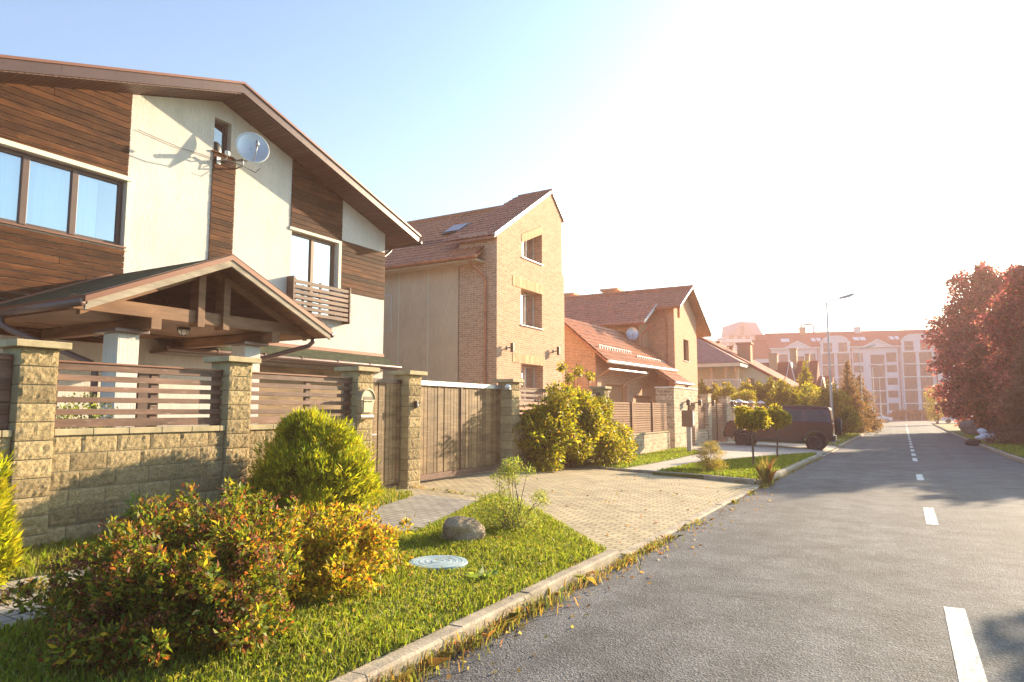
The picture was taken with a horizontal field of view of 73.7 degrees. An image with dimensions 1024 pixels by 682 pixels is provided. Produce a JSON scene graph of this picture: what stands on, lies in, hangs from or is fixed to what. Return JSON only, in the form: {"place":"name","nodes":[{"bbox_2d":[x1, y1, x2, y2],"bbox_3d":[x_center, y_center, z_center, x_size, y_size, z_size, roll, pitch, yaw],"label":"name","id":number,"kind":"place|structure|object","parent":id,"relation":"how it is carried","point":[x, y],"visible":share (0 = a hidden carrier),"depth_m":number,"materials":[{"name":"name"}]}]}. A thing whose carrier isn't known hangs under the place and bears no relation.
{"place":"outdoors","nodes":[
{"label":"outdoors","id":0,"kind":"place"},
{"bbox_2d":[0,495,405,582],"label":"lawn strip","id":1,"kind":"object","parent":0,"point":[18,577],"visible":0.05,"depth_m":6.07,"materials":[{"name":"plant"}]},
{"bbox_2d":[0,449,30,588],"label":"thuja bush","id":2,"kind":"object","parent":1,"relation":"on","point":[11,541],"visible":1,"depth_m":5.64,"materials":[{"name":"green plant"}]},
{"bbox_2d":[119,489,150,532],"bbox_3d":[-4.098,1.940,7.428,0.416,0.660,0.327,0,-6,2],"label":"tall weed","id":3,"kind":"object","parent":1,"relation":"on","point":[127,513],"visible":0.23,"depth_m":7.40,"materials":[{"name":"green plant"}]},
{"bbox_2d":[133,483,216,516],"bbox_3d":[-3.799,1.911,7.829,0.830,0.641,1.165,-3,-7,30],"label":"tall grass clump","id":4,"kind":"object","parent":1,"relation":"on","point":[174,504],"visible":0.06,"depth_m":7.72,"materials":[{"name":"plant"}]},
{"bbox_2d":[2,487,413,580],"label":"grass","id":5,"kind":"structure","parent":1,"relation":"on","point":[34,564],"depth_m":6.70,"materials":[{"name":"plant"}]},
{"bbox_2d":[239,404,385,523],"bbox_3d":[-2.616,1.659,9.128,1.792,1.688,1.896,-3,-7,30],"label":"thuja bush","id":6,"kind":"object","parent":1,"relation":"on","point":[313,456],"visible":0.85,"depth_m":8.72,"materials":[{"name":"green plant"}]},
{"bbox_2d":[0,494,477,628],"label":"footpath","id":7,"kind":"structure","parent":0,"point":[423,508],"depth_m":9.42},
{"bbox_2d":[0,486,399,603],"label":"dry weeds","id":8,"kind":"object","parent":7,"relation":"on","point":[30,580],"visible":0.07,"depth_m":5.58,"materials":[{"name":"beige plant"}]},
{"bbox_2d":[0,492,605,681],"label":"lawn","id":9,"kind":"structure","parent":0,"point":[278,667],"depth_m":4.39,"materials":[{"name":"plant"}]},
{"bbox_2d":[1,509,304,676],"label":"spirea bush","id":10,"kind":"object","parent":9,"relation":"on","point":[126,602],"visible":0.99,"depth_m":4.09,"materials":[{"name":"green plant"}]},
{"bbox_2d":[98,477,332,594],"bbox_3d":[-2.301,1.580,5.305,1.538,0.987,1.969,-1,-6,9],"label":"spirea bush","id":11,"kind":"object","parent":9,"relation":"on","point":[256,512],"visible":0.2,"depth_m":5.17,"materials":[{"name":"green plant"}]},
{"bbox_2d":[262,501,416,602],"bbox_3d":[-1.490,1.752,5.878,1.458,0.750,1.894,-3,-7,30],"label":"spirea bush","id":12,"kind":"object","parent":9,"relation":"on","point":[349,557],"visible":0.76,"depth_m":5.57,"materials":[{"name":"yellow plant"}]},
{"bbox_2d":[409,555,467,570],"bbox_3d":[-0.721,2.201,6.668,0.580,0.102,0.580,-3,-7,30],"label":"manhole lid","id":13,"kind":"object","parent":9,"relation":"on","point":[444,561],"visible":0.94,"depth_m":6.62,"materials":[{"name":"metal"}]},
{"bbox_2d":[440,516,485,542],"bbox_3d":[-0.572,2.212,7.872,0.562,0.419,0.483,3,-7,-30],"label":"boulder","id":14,"kind":"object","parent":9,"relation":"on","point":[457,528],"visible":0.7,"depth_m":7.67,"materials":[{"name":"stone"}]},
{"bbox_2d":[465,566,497,579],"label":"broadleaf weed","id":15,"kind":"object","parent":9,"relation":"on","point":[487,575],"visible":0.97,"depth_m":6.12,"materials":[{"name":"green plant"}]},
{"bbox_2d":[468,456,553,533],"bbox_3d":[0.004,1.909,8.466,1.049,0.986,0.889,2,-6,-23],"label":"wispy shrub","id":16,"kind":"object","parent":9,"relation":"on","point":[505,508],"visible":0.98,"depth_m":8.40,"materials":[{"name":"green plant"}]},
{"bbox_2d":[0,0,1023,340],"label":"sky","id":17,"kind":"structure","parent":0,"point":[779,161],"materials":[{"name":"white"}]},
{"bbox_2d":[382,467,756,552],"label":"driveway","id":18,"kind":"structure","parent":0,"point":[583,512],"depth_m":12.20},
{"bbox_2d":[334,366,379,471],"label":"fence pillar","id":19,"kind":"structure","parent":18,"relation":"on","point":[362,376],"depth_m":11.20,"materials":[{"name":"stone"}]},
{"bbox_2d":[357,389,375,419],"bbox_3d":[-2.380,1.029,11.144,0.145,0.503,0.348,-3,-7,30],"label":"mailbox","id":20,"kind":"object","parent":19,"relation":"attached to","point":[365,399],"visible":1,"depth_m":11.08,"materials":[{"name":"beige metal"}]},
{"bbox_2d":[371,378,401,486],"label":"pedestrian gate","id":21,"kind":"structure","parent":19,"relation":"attached to","point":[386,424],"depth_m":11.95,"materials":[{"name":"brown wood"}]},
{"bbox_2d":[0,475,778,681],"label":"fallen leaves","id":22,"kind":"object","parent":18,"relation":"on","point":[3,645],"visible":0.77,"depth_m":6.35,"materials":[{"name":"yellow plant"}]},
{"bbox_2d":[387,370,427,488],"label":"fence pillar","id":23,"kind":"structure","parent":18,"relation":"on","point":[410,444],"depth_m":12.29,"materials":[{"name":"stone"}]},
{"bbox_2d":[419,380,501,480],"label":"sliding gate","id":24,"kind":"structure","parent":18,"relation":"on","point":[460,427],"depth_m":14.09,"materials":[{"name":"wood"}]},
{"bbox_2d":[493,379,523,471],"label":"fence pillar","id":25,"kind":"structure","parent":18,"relation":"on","point":[510,411],"depth_m":15.52,"materials":[{"name":"stone"}]},
{"bbox_2d":[519,388,599,470],"bbox_3d":[1.311,2.440,18.009,0.275,2.285,5.140,-3,-7,30],"label":"block fence","id":26,"kind":"object","parent":18,"relation":"on","point":[523,457],"visible":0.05,"depth_m":16.25,"materials":[{"name":"stone"}]},
{"bbox_2d":[509,361,639,472],"bbox_3d":[1.887,1.986,17.767,1.754,2.951,6.098,-3,-7,30],"label":"bush","id":27,"kind":"object","parent":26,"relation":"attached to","point":[585,422],"visible":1,"depth_m":16.81,"materials":[{"name":"plant"}]},
{"bbox_2d":[590,454,693,468],"bbox_3d":[4.817,3.843,22.533,1.510,0.172,10.400,-3,-7,30],"label":"lawn edge","id":28,"kind":"object","parent":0,"point":[650,463],"visible":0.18,"depth_m":19.69,"materials":[{"name":"soil"}]},
{"bbox_2d":[681,410,694,450],"bbox_3d":[6.523,3.363,25.191,0.425,1.600,0.300,-3,-7,30],"label":"meter box","id":29,"kind":"object","parent":28,"relation":"on","point":[688,420],"visible":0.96,"depth_m":25.12,"materials":[{"name":"metal"}]},
{"bbox_2d":[397,423,1023,681],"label":"road","id":30,"kind":"structure","parent":0,"point":[846,563],"depth_m":6.28,"materials":[{"name":"asphalt"}]},
{"bbox_2d":[369,457,823,681],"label":"dry weeds","id":31,"kind":"object","parent":30,"relation":"on","point":[431,661],"visible":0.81,"depth_m":5.25,"materials":[{"name":"yellow plant"}]},
{"bbox_2d":[329,424,1023,681],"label":"kerb","id":32,"kind":"structure","parent":30,"relation":"on","point":[412,651],"depth_m":5.63,"materials":[{"name":"concrete"}]},
{"bbox_2d":[753,453,777,484],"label":"weed tuft","id":33,"kind":"object","parent":30,"relation":"on","point":[766,475],"visible":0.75,"depth_m":15.15,"materials":[{"name":"yellow plant"}]},
{"bbox_2d":[906,424,986,681],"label":"road marking","id":34,"kind":"object","parent":30,"relation":"on","point":[969,666],"visible":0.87,"depth_m":4.89,"materials":[{"name":"paint"}]},
{"bbox_2d":[625,441,836,470],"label":"pavement","id":35,"kind":"structure","parent":0,"point":[733,449],"depth_m":27.05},
{"bbox_2d":[589,386,611,416],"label":"fence pillar","id":36,"kind":"structure","parent":35,"relation":"on","point":[602,390],"depth_m":20.35,"materials":[{"name":"stone"}]},
{"bbox_2d":[723,405,841,449],"bbox_3d":[12.452,3.965,31.455,4.930,2.001,2.320,-1,-6,28],"label":"offroad car","id":37,"kind":"object","parent":35,"relation":"on","point":[821,423],"visible":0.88,"depth_m":30.29,"materials":[{"name":"black metal"}]},
{"bbox_2d":[653,454,815,479],"bbox_3d":[7.514,3.790,21.283,2.413,0.261,12.300,-3,-7,30],"label":"lawn plot","id":38,"kind":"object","parent":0,"point":[676,474],"visible":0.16,"depth_m":16.28,"materials":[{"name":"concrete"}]},
{"bbox_2d":[580,447,816,478],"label":"grass","id":39,"kind":"structure","parent":38,"relation":"on","point":[740,467],"depth_m":19.61,"materials":[{"name":"plant"}]},
{"bbox_2d":[690,440,728,470],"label":"twiggy tuft","id":40,"kind":"object","parent":38,"relation":"on","point":[716,463],"visible":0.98,"depth_m":17.03,"materials":[{"name":"beige plant"}]},
{"bbox_2d":[732,404,773,463],"bbox_3d":[6.875,2.676,19.449,1.175,1.774,1.009,1,-6,-11],"label":"ball tree","id":41,"kind":"object","parent":38,"relation":"on","point":[751,419],"visible":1,"depth_m":19.30,"materials":[{"name":"green plant"}]},
{"bbox_2d":[767,403,792,456],"bbox_3d":[9.005,3.018,23.132,0.981,1.900,1.094,-3,-7,30],"label":"ball tree","id":42,"kind":"object","parent":38,"relation":"on","point":[780,417],"visible":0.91,"depth_m":22.92,"materials":[{"name":"green plant"}]},
{"bbox_2d":[734,423,872,445],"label":"verge","id":43,"kind":"structure","parent":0,"point":[827,444],"depth_m":35.94,"materials":[{"name":"soil"}]},
{"bbox_2d":[763,377,803,407],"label":"round bush","id":44,"kind":"object","parent":43,"relation":"on","point":[780,395],"visible":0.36,"depth_m":46.41,"materials":[{"name":"green plant"}]},
{"bbox_2d":[789,384,814,434],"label":"hedge thuja","id":45,"kind":"object","parent":43,"relation":"on","point":[804,398],"visible":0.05,"depth_m":46.96,"materials":[{"name":"green plant"}]},
{"bbox_2d":[797,358,817,401],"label":"garden conifer","id":46,"kind":"object","parent":43,"relation":"on","point":[805,375],"visible":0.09,"depth_m":55.32,"materials":[{"name":"green plant"}]},
{"bbox_2d":[800,381,820,403],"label":"round bush","id":47,"kind":"object","parent":43,"relation":"on","point":[808,388],"visible":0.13,"depth_m":52.27,"materials":[{"name":"yellow plant"}]},
{"bbox_2d":[805,389,820,405],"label":"round bush","id":48,"kind":"object","parent":43,"relation":"on","point":[812,395],"visible":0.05,"depth_m":49.33,"materials":[{"name":"green plant"}]},
{"bbox_2d":[811,379,863,435],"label":"weeping bush","id":49,"kind":"object","parent":43,"relation":"on","point":[844,414],"visible":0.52,"depth_m":47.11,"materials":[{"name":"green plant"}]},
{"bbox_2d":[826,293,854,443],"bbox_3d":[17.064,1.473,35.195,1.437,7.882,0.238,-3,-7,30],"label":"street lamp","id":50,"kind":"object","parent":43,"relation":"on","point":[829,364],"visible":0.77,"depth_m":35.45,"materials":[{"name":"metal"}]},
{"bbox_2d":[837,361,877,433],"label":"spruce tree","id":51,"kind":"object","parent":43,"relation":"on","point":[848,386],"visible":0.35,"depth_m":56.98,"materials":[{"name":"green plant"}]},
{"bbox_2d":[852,373,884,431],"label":"spruce tree","id":52,"kind":"object","parent":43,"relation":"on","point":[876,425],"visible":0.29,"depth_m":63.33,"materials":[{"name":"green plant"}]},
{"bbox_2d":[873,420,958,423],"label":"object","id":53,"kind":"structure","parent":0,"point":[919,421],"depth_m":119.89,"materials":[{"name":"concrete"}]},
{"bbox_2d":[936,424,1023,457],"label":"lawn far side","id":54,"kind":"structure","parent":0,"point":[952,428],"depth_m":58.78,"materials":[{"name":"plant"}]},
{"bbox_2d":[732,433,1023,456],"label":"grass","id":55,"kind":"structure","parent":54,"relation":"on","point":[1015,446],"depth_m":33.76,"materials":[{"name":"plant"}]},
{"bbox_2d":[922,384,945,423],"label":"yellow bush","id":56,"kind":"object","parent":54,"relation":"on","point":[934,413],"visible":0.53,"depth_m":90.37,"materials":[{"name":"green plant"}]},
{"bbox_2d":[920,260,1017,427],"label":"red leaved tree","id":57,"kind":"object","parent":54,"relation":"on","point":[978,289],"visible":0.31,"depth_m":60.33,"materials":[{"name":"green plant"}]},
{"bbox_2d":[960,420,979,434],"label":"boulder","id":58,"kind":"object","parent":54,"relation":"on","point":[968,427],"visible":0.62,"depth_m":50.93,"materials":[{"name":"stone"}]},
{"bbox_2d":[953,333,1008,431],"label":"red leaved tree","id":59,"kind":"object","parent":54,"relation":"on","point":[978,384],"visible":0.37,"depth_m":49.60,"materials":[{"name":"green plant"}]},
{"bbox_2d":[970,262,1023,421],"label":"red leaved tree","id":60,"kind":"object","parent":54,"relation":"on","point":[1003,318],"visible":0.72,"depth_m":42.80,"materials":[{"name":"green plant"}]},
{"bbox_2d":[983,336,1023,444],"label":"blue spruce","id":61,"kind":"object","parent":54,"relation":"on","point":[1012,428],"visible":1,"depth_m":34.87,"materials":[{"name":"green plant"}]},
{"bbox_3d":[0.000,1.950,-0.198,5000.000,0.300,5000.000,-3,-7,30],"label":"ground","id":62,"kind":"structure","parent":0,"visible":0},
{"bbox_2d":[0,353,13,492],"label":"block fence","id":63,"kind":"object","parent":62,"relation":"on","point":[6,362],"visible":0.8,"depth_m":6.84,"materials":[{"name":"stone"}]},
{"bbox_2d":[46,360,224,547],"bbox_3d":[-4.387,1.444,8.057,0.275,2.315,2.100,-3,-7,30],"label":"block fence","id":64,"kind":"object","parent":62,"relation":"on","point":[98,476],"visible":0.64,"depth_m":7.84,"materials":[{"name":"stone"}]},
{"bbox_2d":[248,372,354,501],"bbox_3d":[-3.167,1.645,10.190,0.275,2.285,2.090,-3,-7,30],"label":"block fence","id":65,"kind":"object","parent":62,"relation":"on","point":[259,427],"visible":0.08,"depth_m":9.95,"materials":[{"name":"wood"}]},
{"bbox_2d":[258,365,341,423],"bbox_3d":[-5.263,2.014,16.865,0.040,2.700,4.100,-3,-7,30],"label":"garage door","id":66,"kind":"structure","parent":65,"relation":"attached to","point":[263,368],"depth_m":16.75,"materials":[{"name":"wood"}]},
{"bbox_2d":[717,321,762,350],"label":"tower block","id":67,"kind":"structure","parent":62,"relation":"on","point":[733,334],"depth_m":250.20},
{"bbox_2d":[753,348,834,399],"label":"red roofed house","id":68,"kind":"structure","parent":62,"relation":"on","point":[791,369],"depth_m":77.14,"materials":[{"name":"white paint"}]},
{"bbox_2d":[752,322,963,418],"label":"apartment block","id":69,"kind":"structure","parent":62,"relation":"on","point":[903,356],"depth_m":156.83,"materials":[{"name":"concrete"}]},
{"bbox_2d":[837,353,848,363],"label":"window","id":70,"kind":"structure","parent":69,"relation":"in","point":[841,358],"depth_m":157.52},
{"bbox_2d":[870,355,883,363],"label":"window","id":71,"kind":"structure","parent":69,"relation":"in","point":[875,359],"depth_m":156.67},
{"bbox_2d":[871,365,884,376],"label":"window","id":72,"kind":"structure","parent":69,"relation":"in","point":[878,371],"depth_m":156.41,"materials":[{"name":"glass"}]},
{"bbox_2d":[872,378,885,389],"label":"window","id":73,"kind":"structure","parent":69,"relation":"in","point":[876,380],"depth_m":156.10,"materials":[{"name":"glass"}]},
{"bbox_2d":[872,391,886,402],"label":"window","id":74,"kind":"structure","parent":69,"relation":"in","point":[882,394],"depth_m":155.80,"materials":[{"name":"glass"}]},
{"bbox_2d":[903,352,915,362],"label":"window","id":75,"kind":"structure","parent":69,"relation":"in","point":[908,357],"depth_m":154.32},
{"bbox_2d":[904,377,916,388],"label":"window","id":76,"kind":"structure","parent":69,"relation":"in","point":[910,382],"depth_m":153.72,"materials":[{"name":"glass"}]},
{"bbox_2d":[904,364,916,375],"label":"window","id":77,"kind":"structure","parent":69,"relation":"in","point":[909,369],"depth_m":154.02,"materials":[{"name":"glass"}]},
{"bbox_2d":[905,390,917,402],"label":"window","id":78,"kind":"structure","parent":69,"relation":"in","point":[911,396],"depth_m":153.38,"materials":[{"name":"glass"}]},
{"bbox_2d":[919,352,931,362],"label":"window","id":79,"kind":"structure","parent":69,"relation":"in","point":[923,356],"depth_m":153.57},
{"bbox_2d":[920,377,932,388],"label":"window","id":80,"kind":"structure","parent":69,"relation":"in","point":[925,381],"depth_m":153.01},
{"bbox_2d":[888,408,945,419],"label":"box hedge","id":81,"kind":"object","parent":62,"relation":"on","point":[902,413],"visible":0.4,"depth_m":137.67,"materials":[{"name":"green plant"}]},
{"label":"yard","id":82,"kind":"structure","parent":0,"visible":0},
{"bbox_2d":[0,338,71,552],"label":"fence pillar","id":83,"kind":"structure","parent":82,"relation":"on","point":[33,393],"depth_m":6.93,"materials":[{"name":"stone"}]},
{"bbox_2d":[55,392,123,428],"bbox_3d":[-5.310,1.517,8.895,1.218,1.822,2.504,-3,-7,30],"label":"variegated shrub","id":84,"kind":"object","parent":82,"relation":"on","point":[78,407],"visible":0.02,"depth_m":8.83,"materials":[{"name":"green plant"}]},
{"bbox_2d":[0,54,421,427],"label":"suburban house","id":85,"kind":"structure","parent":82,"relation":"on","point":[124,239],"depth_m":13.47,"materials":[{"name":"beige paint"}]},
{"bbox_2d":[0,147,126,248],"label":"window","id":86,"kind":"structure","parent":85,"relation":"in","point":[36,193],"depth_m":12.36,"materials":[{"name":"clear glass"}]},
{"bbox_2d":[134,373,159,426],"bbox_3d":[-7.225,1.753,13.400,0.070,2.520,0.520,-3,-7,30],"label":"front door","id":87,"kind":"structure","parent":85,"relation":"in","point":[139,385],"depth_m":13.37,"materials":[{"name":"wood"}]},
{"bbox_2d":[211,120,233,158],"bbox_3d":[-6.574,-4.567,15.404,0.240,0.800,0.540,-3,-7,30],"label":"window","id":88,"kind":"structure","parent":85,"relation":"in","point":[216,122],"depth_m":15.57,"materials":[{"name":"brown wood"}]},
{"bbox_2d":[224,132,268,169],"bbox_3d":[-6.025,-4.344,15.386,0.901,0.853,0.617,0,-6,3],"label":"satellite dish","id":89,"kind":"object","parent":85,"relation":"attached to","point":[252,147],"visible":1,"depth_m":15.49,"materials":[{"name":"paint"}]},
{"bbox_2d":[290,232,333,319],"bbox_3d":[-5.236,-1.643,17.666,0.160,2.080,1.570,-3,-7,30],"label":"window","id":90,"kind":"structure","parent":85,"relation":"in","point":[311,258],"depth_m":17.72,"materials":[{"name":"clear glass"}]},
{"bbox_2d":[203,356,260,513],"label":"fence pillar","id":91,"kind":"structure","parent":82,"relation":"on","point":[235,396],"depth_m":9.06,"materials":[{"name":"stone"}]},
{"bbox_2d":[383,188,564,413],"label":"brick gable house","id":92,"kind":"structure","parent":82,"relation":"on","point":[471,296],"depth_m":25.14,"materials":[{"name":"beige"}]},
{"bbox_2d":[521,365,534,398],"bbox_3d":[0.448,1.608,25.731,0.072,1.380,1.750,-3,-7,30],"label":"window","id":93,"kind":"structure","parent":92,"relation":"in","point":[527,372],"depth_m":26.06,"materials":[{"name":"white"}]},
{"bbox_2d":[520,292,543,329],"bbox_3d":[0.597,-1.175,25.893,0.450,1.370,1.810,-3,-7,30],"label":"window","id":94,"kind":"structure","parent":92,"relation":"in","point":[527,300],"depth_m":26.28,"materials":[{"name":"white"}]},
{"bbox_2d":[522,238,543,265],"bbox_3d":[0.625,-3.642,26.192,0.450,1.260,1.740,-3,-7,30],"label":"window","id":95,"kind":"structure","parent":92,"relation":"in","point":[528,245],"depth_m":26.59,"materials":[{"name":"white"}]},
{"bbox_2d":[564,280,711,430],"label":"orange brick house","id":96,"kind":"structure","parent":82,"relation":"on","point":[670,324],"depth_m":41.94,"materials":[{"name":"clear brick"}]},
{"bbox_2d":[606,384,621,424],"bbox_3d":[5.371,3.917,36.091,0.070,3.400,3.200,-3,-7,30],"label":"garage door","id":97,"kind":"structure","parent":96,"relation":"in","point":[615,394],"depth_m":36.46,"materials":[{"name":"wood"}]},
{"bbox_2d":[626,327,637,339],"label":"satellite dish","id":98,"kind":"object","parent":96,"relation":"attached to","point":[631,333],"visible":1,"depth_m":40.99,"materials":[{"name":"paint"}]},
{"bbox_2d":[633,395,648,430],"bbox_3d":[7.403,4.531,39.665,0.060,2.900,3.500,-3,-7,30],"label":"entrance door","id":99,"kind":"structure","parent":96,"relation":"in","point":[636,399],"depth_m":39.91,"materials":[{"name":"wood"}]},
{"bbox_2d":[609,401,670,453],"bbox_3d":[4.445,3.254,23.876,0.340,2.250,6.350,-3,-7,30],"label":"slatted fence","id":100,"kind":"object","parent":82,"relation":"on","point":[655,437],"visible":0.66,"depth_m":24.33,"materials":[{"name":"wood"}]},
{"bbox_2d":[655,386,698,448],"bbox_3d":[7.018,3.431,28.834,0.810,2.900,3.660,-3,-7,30],"label":"stone portal","id":101,"kind":"object","parent":82,"relation":"on","point":[673,398],"visible":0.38,"depth_m":27.55,"materials":[{"name":"brick"}]},
{"bbox_2d":[698,403,708,444],"bbox_3d":[8.542,3.962,31.031,0.340,2.286,1.800,-3,-7,30],"label":"slatted fence","id":102,"kind":"object","parent":82,"relation":"on","point":[703,433],"visible":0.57,"depth_m":31.13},
{"bbox_2d":[698,394,711,443],"bbox_3d":[9.129,3.856,32.180,0.480,2.730,0.710,-3,-7,30],"label":"stone post","id":103,"kind":"object","parent":82,"relation":"on","point":[705,399],"visible":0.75,"depth_m":31.97,"materials":[{"name":"stone"}]},
{"bbox_2d":[711,403,724,441],"bbox_3d":[10.164,4.021,33.856,0.110,1.900,3.300,-3,-7,30],"label":"slatted fence","id":104,"kind":"object","parent":103,"relation":"attached to","point":[716,421],"visible":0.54,"depth_m":33.85,"materials":[{"name":"wood"}]},
{"bbox_2d":[698,378,712,408],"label":"hedge thuja","id":105,"kind":"object","parent":82,"relation":"on","point":[701,386],"visible":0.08,"depth_m":50.23,"materials":[{"name":"green plant"}]},
{"bbox_2d":[718,396,731,441],"bbox_3d":[11.147,4.244,35.700,0.480,2.670,0.960,-3,-7,30],"label":"stone post","id":106,"kind":"object","parent":82,"relation":"on","point":[725,400],"visible":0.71,"depth_m":35.37,"materials":[{"name":"stone"}]},
{"bbox_2d":[711,381,738,430],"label":"hedge thuja","id":107,"kind":"object","parent":82,"relation":"on","point":[727,390],"visible":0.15,"depth_m":48.03,"materials":[{"name":"green plant"}]},
{"bbox_2d":[729,389,757,406],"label":"ball tree","id":108,"kind":"object","parent":82,"relation":"on","point":[745,395],"visible":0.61,"depth_m":42.93,"materials":[{"name":"green plant"}]},
{"bbox_2d":[696,337,798,390],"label":"terrace house","id":109,"kind":"structure","parent":82,"relation":"on","point":[718,362],"depth_m":55.78,"materials":[{"name":"brown tile"}]},
{"bbox_2d":[750,380,769,407],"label":"hedge thuja","id":110,"kind":"object","parent":82,"relation":"on","point":[758,391],"visible":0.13,"depth_m":49.18,"materials":[{"name":"green plant"}]},
{"bbox_2d":[758,376,777,403],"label":"hedge thuja","id":111,"kind":"object","parent":82,"relation":"on","point":[770,385],"visible":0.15,"depth_m":48.94,"materials":[{"name":"green plant"}]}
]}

